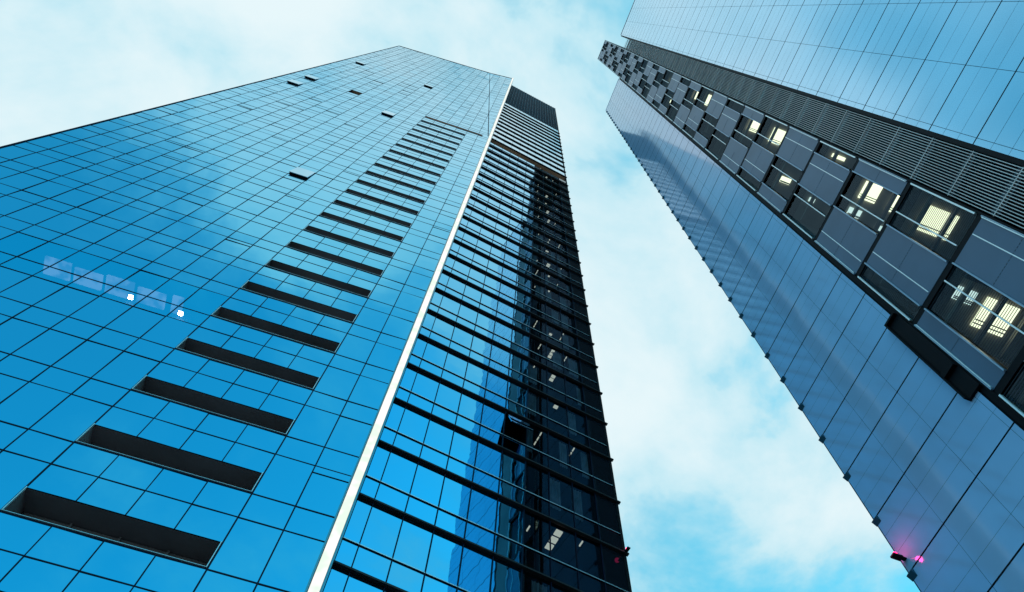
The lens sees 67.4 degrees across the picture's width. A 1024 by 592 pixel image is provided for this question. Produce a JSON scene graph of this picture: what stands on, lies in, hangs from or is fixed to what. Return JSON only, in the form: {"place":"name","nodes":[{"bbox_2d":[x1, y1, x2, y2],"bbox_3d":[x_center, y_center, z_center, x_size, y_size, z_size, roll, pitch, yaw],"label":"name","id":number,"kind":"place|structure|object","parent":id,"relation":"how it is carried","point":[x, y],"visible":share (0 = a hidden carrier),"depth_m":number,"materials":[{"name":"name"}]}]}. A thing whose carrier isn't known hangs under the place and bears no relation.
{"place":"outdoors","nodes":[
{"label":"outdoors","id":0,"kind":"place"},
{"bbox_2d":[0,46,631,591],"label":"glass skyscraper","id":1,"kind":"structure","parent":0,"point":[322,328],"depth_m":33.90,"materials":[{"name":"blue glass"}]},
{"bbox_2d":[0,374,26,401],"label":"window","id":2,"kind":"structure","parent":1,"relation":"in","point":[8,385],"depth_m":24.72,"materials":[{"name":"blue glass"}]},
{"bbox_2d":[0,266,30,291],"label":"window","id":3,"kind":"structure","parent":1,"relation":"in","point":[8,277],"depth_m":30.66,"materials":[{"name":"blue glass"}]},
{"bbox_2d":[0,195,32,214],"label":"window","id":4,"kind":"structure","parent":1,"relation":"in","point":[8,204],"depth_m":36.57,"materials":[{"name":"blue glass"}]},
{"bbox_2d":[0,173,46,188],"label":"window","id":5,"kind":"structure","parent":1,"relation":"in","point":[21,180],"depth_m":39.34,"materials":[{"name":"blue glass"}]},
{"bbox_2d":[0,232,47,255],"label":"window","id":6,"kind":"structure","parent":1,"relation":"in","point":[16,244],"depth_m":33.32,"materials":[{"name":"blue glass"}]},
{"bbox_2d":[0,451,48,508],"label":"window","id":7,"kind":"structure","parent":1,"relation":"in","point":[16,471],"depth_m":21.47,"materials":[{"name":"blue glass"}]},
{"bbox_2d":[0,318,48,352],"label":"window","id":8,"kind":"structure","parent":1,"relation":"in","point":[14,333],"depth_m":27.39,"materials":[{"name":"blue glass"}]},
{"bbox_2d":[0,276,63,304],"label":"window","id":9,"kind":"structure","parent":1,"relation":"in","point":[31,290],"depth_m":30.22,"materials":[{"name":"blue glass"}]},
{"bbox_2d":[6,204,60,223],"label":"window","id":10,"kind":"structure","parent":1,"relation":"in","point":[34,214],"depth_m":36.32,"materials":[{"name":"blue glass"}]},
{"bbox_2d":[0,382,69,427],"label":"window","id":11,"kind":"structure","parent":1,"relation":"in","point":[30,403],"depth_m":24.18,"materials":[{"name":"blue glass"}]},
{"bbox_2d":[13,153,57,166],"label":"window","id":12,"kind":"structure","parent":1,"relation":"in","point":[36,159],"depth_m":42.45,"materials":[{"name":"blue glass"}]},
{"bbox_2d":[18,242,77,265],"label":"window","id":13,"kind":"structure","parent":1,"relation":"in","point":[49,253],"depth_m":33.33,"materials":[{"name":"blue glass"}]},
{"bbox_2d":[12,329,84,364],"bbox_3d":[-16.396,1.802,27.269,1.356,2.229,0.009,18,-70,-5],"label":"window","id":14,"kind":"structure","parent":1,"relation":"in","point":[52,345],"depth_m":27.22,"materials":[{"name":"blue glass"}]},
{"bbox_2d":[24,181,73,197],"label":"window","id":15,"kind":"structure","parent":1,"relation":"in","point":[48,189],"depth_m":39.43,"materials":[{"name":"blue glass"}]},
{"bbox_2d":[38,161,81,175],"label":"window","id":16,"kind":"structure","parent":1,"relation":"in","point":[61,168],"depth_m":42.53,"materials":[{"name":"blue glass"}]},
{"bbox_2d":[36,213,89,233],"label":"window","id":17,"kind":"structure","parent":1,"relation":"in","point":[63,223],"depth_m":36.44,"materials":[{"name":"blue glass"}]},
{"bbox_2d":[33,287,97,315],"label":"window","id":18,"kind":"structure","parent":1,"relation":"in","point":[67,300],"depth_m":30.32,"materials":[{"name":"blue glass"}]},
{"bbox_2d":[30,395,110,440],"bbox_3d":[-13.889,3.832,24.275,1.356,2.229,0.004,18,-70,-5],"label":"window","id":19,"kind":"structure","parent":1,"relation":"in","point":[75,414],"depth_m":24.21,"materials":[{"name":"blue glass"}]},
{"bbox_2d":[50,189,98,206],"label":"window","id":20,"kind":"structure","parent":1,"relation":"in","point":[74,197],"depth_m":39.55,"materials":[{"name":"blue glass"}]},
{"bbox_2d":[51,251,108,275],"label":"window","id":21,"kind":"structure","parent":1,"relation":"in","point":[79,263],"depth_m":33.44,"materials":[{"name":"blue glass"}]},
{"bbox_2d":[64,168,107,183],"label":"window","id":22,"kind":"structure","parent":1,"relation":"in","point":[84,175],"depth_m":42.64,"materials":[{"name":"blue glass"}]},
{"bbox_2d":[52,340,121,376],"bbox_3d":[-15.084,2.219,27.377,1.356,2.229,0.012,17,-70,-4],"label":"window","id":23,"kind":"structure","parent":1,"relation":"in","point":[87,359],"depth_m":27.32,"materials":[{"name":"blue glass"}]},
{"bbox_2d":[67,222,117,242],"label":"window","id":24,"kind":"structure","parent":1,"relation":"in","point":[92,232],"depth_m":36.55,"materials":[{"name":"blue glass"}]},
{"bbox_2d":[70,297,131,326],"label":"window","id":25,"kind":"structure","parent":1,"relation":"in","point":[101,311],"depth_m":30.43,"materials":[{"name":"blue glass"}]},
{"bbox_2d":[79,197,124,214],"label":"window","id":26,"kind":"structure","parent":1,"relation":"in","point":[102,206],"depth_m":39.64,"materials":[{"name":"blue glass"}]},
{"bbox_2d":[89,176,130,190],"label":"window","id":27,"kind":"structure","parent":1,"relation":"in","point":[109,183],"depth_m":42.75,"materials":[{"name":"blue glass"}]},
{"bbox_2d":[84,261,138,285],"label":"window","id":28,"kind":"structure","parent":1,"relation":"in","point":[112,273],"depth_m":33.54,"materials":[{"name":"blue glass"}]},
{"bbox_2d":[96,231,144,251],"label":"window","id":29,"kind":"structure","parent":1,"relation":"in","point":[121,241],"depth_m":36.66,"materials":[{"name":"blue glass"}]},
{"bbox_2d":[92,352,158,388],"bbox_3d":[-13.773,2.636,27.485,1.356,2.229,0.019,18,-70,-4],"label":"window","id":30,"kind":"structure","parent":1,"relation":"in","point":[127,369],"depth_m":27.43,"materials":[{"name":"blue glass"}]},
{"bbox_2d":[105,205,149,223],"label":"window","id":31,"kind":"structure","parent":1,"relation":"in","point":[128,214],"depth_m":39.76,"materials":[{"name":"blue glass"}]},
{"bbox_2d":[113,184,154,198],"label":"window","id":32,"kind":"structure","parent":1,"relation":"in","point":[134,191],"depth_m":42.86,"materials":[{"name":"blue glass"}]},
{"bbox_2d":[106,307,164,336],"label":"window","id":33,"kind":"structure","parent":1,"relation":"in","point":[136,321],"depth_m":30.54,"materials":[{"name":"blue glass"}]},
{"bbox_2d":[116,270,168,295],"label":"window","id":34,"kind":"structure","parent":1,"relation":"in","point":[142,282],"depth_m":33.64,"materials":[{"name":"blue glass"}]},
{"bbox_2d":[125,240,172,260],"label":"window","id":35,"kind":"structure","parent":1,"relation":"in","point":[147,249],"depth_m":36.75,"materials":[{"name":"blue glass"}]},
{"bbox_2d":[133,213,175,231],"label":"window","id":36,"kind":"structure","parent":1,"relation":"in","point":[154,222],"depth_m":39.87,"materials":[{"name":"blue glass"}]},
{"bbox_2d":[138,191,178,206],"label":"window","id":37,"kind":"structure","parent":1,"relation":"in","point":[156,198],"depth_m":42.98,"materials":[{"name":"blue glass"}]},
{"bbox_2d":[141,316,197,347],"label":"window","id":38,"kind":"structure","parent":1,"relation":"in","point":[170,332],"depth_m":30.66,"materials":[{"name":"blue glass"}]},
{"bbox_2d":[148,279,198,304],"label":"window","id":39,"kind":"structure","parent":1,"relation":"in","point":[174,292],"depth_m":33.77,"materials":[{"name":"blue glass"}]},
{"bbox_2d":[154,248,199,269],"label":"window","id":40,"kind":"structure","parent":1,"relation":"in","point":[175,258],"depth_m":36.87,"materials":[{"name":"blue glass"}]},
{"bbox_2d":[159,221,200,239],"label":"window","id":41,"kind":"structure","parent":1,"relation":"in","point":[179,230],"depth_m":39.99,"materials":[{"name":"blue glass"}]},
{"bbox_2d":[180,289,228,314],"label":"window","id":42,"kind":"structure","parent":1,"relation":"in","point":[203,301],"depth_m":33.88,"materials":[{"name":"blue glass"}]},
{"bbox_2d":[183,257,227,278],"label":"window","id":43,"kind":"structure","parent":1,"relation":"in","point":[204,267],"depth_m":36.98,"materials":[{"name":"blue glass"}]},
{"bbox_2d":[186,229,226,248],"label":"window","id":44,"kind":"structure","parent":1,"relation":"in","point":[205,238],"depth_m":40.09,"materials":[{"name":"blue glass"}]},
{"bbox_2d":[188,206,225,222],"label":"window","id":45,"kind":"structure","parent":1,"relation":"in","point":[204,213],"depth_m":43.20,"materials":[{"name":"blue glass"}]},
{"bbox_2d":[213,237,251,256],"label":"window","id":46,"kind":"structure","parent":1,"relation":"in","point":[228,247],"depth_m":40.15,"materials":[{"name":"blue glass"}]},
{"bbox_2d":[212,265,254,287],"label":"window","id":47,"kind":"structure","parent":1,"relation":"in","point":[234,276],"depth_m":37.10,"materials":[{"name":"blue glass"}]},
{"bbox_2d":[208,518,282,581],"bbox_3d":[-7.447,7.111,21.605,1.356,2.229,0.006,18,-70,-4],"label":"window","id":48,"kind":"structure","parent":1,"relation":"in","point":[245,552],"depth_m":21.54,"materials":[{"name":"blue glass"}]},
{"bbox_2d":[239,245,276,264],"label":"window","id":49,"kind":"structure","parent":1,"relation":"in","point":[259,255],"depth_m":40.29,"materials":[{"name":"blue glass"}]},
{"bbox_2d":[253,455,313,504],"bbox_3d":[-7.332,5.916,24.815,1.356,2.229,0.004,18,-70,-5],"label":"window","id":50,"kind":"structure","parent":1,"relation":"in","point":[284,480],"depth_m":24.76,"materials":[{"name":"blue glass"}]},
{"bbox_2d":[259,531,323,591],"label":"window","id":51,"kind":"structure","parent":1,"relation":"in","point":[291,565],"depth_m":21.65,"materials":[{"name":"blue glass"}]},
{"bbox_2d":[287,80,303,84],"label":"open window","id":52,"kind":"structure","parent":1,"relation":"in","point":[290,81],"depth_m":87.44,"materials":[{"name":"blue"}]},
{"bbox_2d":[289,167,314,178],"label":"open window","id":53,"kind":"structure","parent":1,"relation":"in","point":[300,172],"depth_m":56.23,"materials":[{"name":"blue"}]},
{"bbox_2d":[0,46,605,591],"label":"windows","id":54,"kind":"structure","parent":1,"relation":"in","point":[455,363],"depth_m":55.21,"materials":[{"name":"blue glass"}]},
{"bbox_2d":[304,75,319,79],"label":"open window","id":55,"kind":"structure","parent":1,"relation":"in","point":[307,76],"depth_m":93.98,"materials":[{"name":"blue"}]},
{"bbox_2d":[287,405,338,445],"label":"window","id":56,"kind":"structure","parent":1,"relation":"in","point":[313,425],"depth_m":27.97,"materials":[{"name":"blue glass"}]},
{"bbox_2d":[297,466,350,516],"bbox_3d":[-6.074,6.316,24.919,1.243,2.229,0.010,18,-70,-4],"label":"window","id":57,"kind":"structure","parent":1,"relation":"in","point":[322,494],"depth_m":24.84,"materials":[{"name":"blue glass"}]},
{"bbox_2d":[323,566,348,591],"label":"window","id":58,"kind":"structure","parent":1,"relation":"in","point":[337,579],"depth_m":22.40,"materials":[{"name":"blue glass"}]},
{"bbox_2d":[315,366,358,399],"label":"window","id":59,"kind":"structure","parent":1,"relation":"in","point":[335,382],"depth_m":31.19,"materials":[{"name":"blue glass"}]},
{"bbox_2d":[326,416,371,456],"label":"window","id":60,"kind":"structure","parent":1,"relation":"in","point":[349,436],"depth_m":28.08,"materials":[{"name":"blue glass"}]},
{"bbox_2d":[336,334,374,362],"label":"window","id":61,"kind":"structure","parent":1,"relation":"in","point":[354,347],"depth_m":34.41,"materials":[{"name":"blue glass"}]},
{"bbox_2d":[349,90,361,94],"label":"open window","id":62,"kind":"structure","parent":1,"relation":"in","point":[352,91],"depth_m":95.35,"materials":[{"name":"black glass"}]},
{"bbox_2d":[344,497,372,542],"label":"window","id":63,"kind":"structure","parent":1,"relation":"in","point":[359,517],"depth_m":25.04,"materials":[{"name":"blue glass"}]},
{"bbox_2d":[344,573,383,591],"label":"window","id":64,"kind":"structure","parent":1,"relation":"in","point":[355,583],"depth_m":22.72,"materials":[{"name":"blue glass"}]},
{"bbox_2d":[348,376,387,408],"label":"window","id":65,"kind":"structure","parent":1,"relation":"in","point":[368,392],"depth_m":31.31,"materials":[{"name":"blue glass"}]},
{"bbox_2d":[354,307,388,331],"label":"window","id":66,"kind":"structure","parent":1,"relation":"in","point":[369,318],"depth_m":37.63,"materials":[{"name":"blue glass"}]},
{"bbox_2d":[367,444,390,479],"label":"window","id":67,"kind":"structure","parent":1,"relation":"in","point":[380,458],"depth_m":28.27,"materials":[{"name":"blue glass"}]},
{"bbox_2d":[360,504,402,556],"bbox_3d":[-4.252,7.684,25.172,1.118,2.154,0.001,26,-71,-8],"label":"window","id":68,"kind":"structure","parent":1,"relation":"in","point":[381,532],"depth_m":25.15,"materials":[{"name":"blue glass"}]},
{"bbox_2d":[367,343,401,370],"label":"window","id":69,"kind":"structure","parent":1,"relation":"in","point":[383,356],"depth_m":34.52,"materials":[{"name":"blue glass"}]},
{"bbox_2d":[369,284,400,305],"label":"window","id":70,"kind":"structure","parent":1,"relation":"in","point":[380,293],"depth_m":40.84,"materials":[{"name":"blue glass"}]},
{"bbox_2d":[382,110,395,116],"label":"open window","id":71,"kind":"structure","parent":1,"relation":"in","point":[383,112],"depth_m":88.27,"materials":[{"name":"blue"}]},
{"bbox_2d":[382,315,412,338],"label":"window","id":72,"kind":"structure","parent":1,"relation":"in","point":[395,326],"depth_m":37.73,"materials":[{"name":"blue glass"}]},
{"bbox_2d":[382,450,417,492],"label":"window","id":73,"kind":"structure","parent":1,"relation":"in","point":[399,473],"depth_m":28.37,"materials":[{"name":"blue glass"}]},
{"bbox_2d":[394,518,432,571],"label":"window","id":74,"kind":"structure","parent":1,"relation":"in","point":[414,541],"depth_m":25.30,"materials":[{"name":"blue glass"}]},
{"bbox_2d":[398,406,429,442],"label":"window","id":75,"kind":"structure","parent":1,"relation":"in","point":[414,424],"depth_m":31.60,"materials":[{"name":"blue glass"}]},
{"bbox_2d":[412,371,439,400],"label":"window","id":76,"kind":"structure","parent":1,"relation":"in","point":[425,385],"depth_m":34.82,"materials":[{"name":"blue glass"}]},
{"bbox_2d":[411,462,444,505],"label":"window","id":77,"kind":"structure","parent":1,"relation":"in","point":[428,481],"depth_m":28.53,"materials":[{"name":"blue glass"}]},
{"bbox_2d":[423,341,447,366],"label":"window","id":78,"kind":"structure","parent":1,"relation":"in","point":[434,353],"depth_m":38.05,"materials":[{"name":"blue glass"}]},
{"bbox_2d":[424,418,453,454],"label":"window","id":79,"kind":"structure","parent":1,"relation":"in","point":[439,435],"depth_m":31.74,"materials":[{"name":"blue glass"}]},
{"bbox_2d":[426,531,462,585],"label":"window","id":80,"kind":"structure","parent":1,"relation":"in","point":[444,560],"depth_m":25.45,"materials":[{"name":"blue glass"}]},
{"bbox_2d":[435,381,461,411],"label":"window","id":81,"kind":"structure","parent":1,"relation":"in","point":[448,396],"depth_m":34.97,"materials":[{"name":"blue glass"}]},
{"bbox_2d":[439,475,470,518],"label":"window","id":82,"kind":"structure","parent":1,"relation":"in","point":[455,497],"depth_m":28.68,"materials":[{"name":"blue glass"}]},
{"bbox_2d":[450,429,477,465],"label":"window","id":83,"kind":"structure","parent":1,"relation":"in","point":[464,446],"depth_m":31.89,"materials":[{"name":"blue glass"}]},
{"bbox_2d":[458,392,482,422],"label":"window","id":84,"kind":"structure","parent":1,"relation":"in","point":[471,407],"depth_m":35.12,"materials":[{"name":"blue glass"}]},
{"bbox_2d":[458,544,491,591],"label":"window","id":85,"kind":"structure","parent":1,"relation":"in","point":[475,573],"depth_m":25.65,"materials":[{"name":"blue glass"}]},
{"bbox_2d":[468,486,497,531],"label":"window","id":86,"kind":"structure","parent":1,"relation":"in","point":[483,506],"depth_m":28.83,"materials":[{"name":"blue glass"}]},
{"bbox_2d":[475,440,501,476],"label":"window","id":87,"kind":"structure","parent":1,"relation":"in","point":[488,459],"depth_m":32.05,"materials":[{"name":"blue glass"}]},
{"bbox_2d":[481,402,504,433],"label":"window","id":88,"kind":"structure","parent":1,"relation":"in","point":[493,417],"depth_m":35.28,"materials":[{"name":"blue glass"}]},
{"bbox_2d":[491,557,521,591],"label":"window","id":89,"kind":"structure","parent":1,"relation":"in","point":[506,577],"depth_m":26.10,"materials":[{"name":"blue glass"}]},
{"bbox_2d":[496,499,523,543],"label":"window","id":90,"kind":"structure","parent":1,"relation":"in","point":[509,516],"depth_m":28.97,"materials":[{"name":"blue glass"}]},
{"bbox_2d":[501,451,524,488],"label":"window","id":91,"kind":"structure","parent":1,"relation":"in","point":[512,468],"depth_m":32.21,"materials":[{"name":"blue glass"}]},
{"bbox_2d":[504,411,533,444],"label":"open window","id":92,"kind":"structure","parent":1,"relation":"in","point":[515,427],"depth_m":36.02,"materials":[{"name":"black glass"}]},
{"bbox_2d":[524,510,549,555],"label":"window","id":93,"kind":"structure","parent":1,"relation":"in","point":[536,529],"depth_m":29.12,"materials":[{"name":"black glass"}]},
{"bbox_2d":[525,462,548,499],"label":"window","id":94,"kind":"structure","parent":1,"relation":"in","point":[537,481],"depth_m":32.35,"materials":[{"name":"black glass"}]},
{"bbox_2d":[527,423,547,454],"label":"window","id":95,"kind":"structure","parent":1,"relation":"in","point":[538,439],"depth_m":35.53,"materials":[{"name":"black glass"}]},
{"bbox_2d":[549,433,569,464],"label":"window","id":96,"kind":"structure","parent":1,"relation":"in","point":[558,447],"depth_m":35.72,"materials":[{"name":"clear glass"}]},
{"bbox_2d":[550,473,572,510],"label":"window","id":97,"kind":"structure","parent":1,"relation":"in","point":[560,489],"depth_m":32.50,"materials":[{"name":"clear glass"}]},
{"bbox_2d":[551,522,576,567],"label":"window","id":98,"kind":"structure","parent":1,"relation":"in","point":[563,545],"depth_m":29.27,"materials":[{"name":"black glass"}]},
{"bbox_2d":[570,442,591,474],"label":"window","id":99,"kind":"structure","parent":1,"relation":"in","point":[580,457],"depth_m":35.88,"materials":[{"name":"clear glass"}]},
{"bbox_2d":[573,484,597,522],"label":"window","id":100,"kind":"structure","parent":1,"relation":"in","point":[584,500],"depth_m":32.65,"materials":[{"name":"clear glass"}]},
{"bbox_2d":[576,534,603,580],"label":"window","id":101,"kind":"structure","parent":1,"relation":"in","point":[589,552],"depth_m":29.43,"materials":[{"name":"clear glass"}]},
{"bbox_2d":[591,452,611,484],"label":"window","id":102,"kind":"structure","parent":1,"relation":"in","point":[601,470],"depth_m":36.02,"materials":[{"name":"black glass"}]},
{"bbox_2d":[596,495,618,532],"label":"window","id":103,"kind":"structure","parent":1,"relation":"in","point":[607,516],"depth_m":32.79,"materials":[{"name":"black glass"}]},
{"bbox_2d":[601,545,627,590],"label":"window","id":104,"kind":"structure","parent":1,"relation":"in","point":[614,569],"depth_m":29.57,"materials":[{"name":"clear glass"}]},
{"bbox_2d":[0,0,919,591],"label":"sky","id":105,"kind":"structure","parent":0,"point":[723,484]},
{"label":"ground","id":106,"kind":"structure","parent":0,"visible":0},
{"bbox_2d":[597,0,1023,591],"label":"clad skyscraper","id":107,"kind":"structure","parent":106,"relation":"on","point":[839,184],"depth_m":30.58,"materials":[{"name":"blue mirror glass"},{"name":"slate metal"},{"name":"dark metal"}]},
{"bbox_2d":[890,552,906,560],"bbox_3d":[11.338,7.632,22.577,0.460,0.228,0.187,20,-70,-5],"label":"warning lamp","id":108,"kind":"object","parent":107,"relation":"attached to","point":[896,556],"visible":1,"depth_m":22.47,"materials":[{"name":"black"}]}
]}

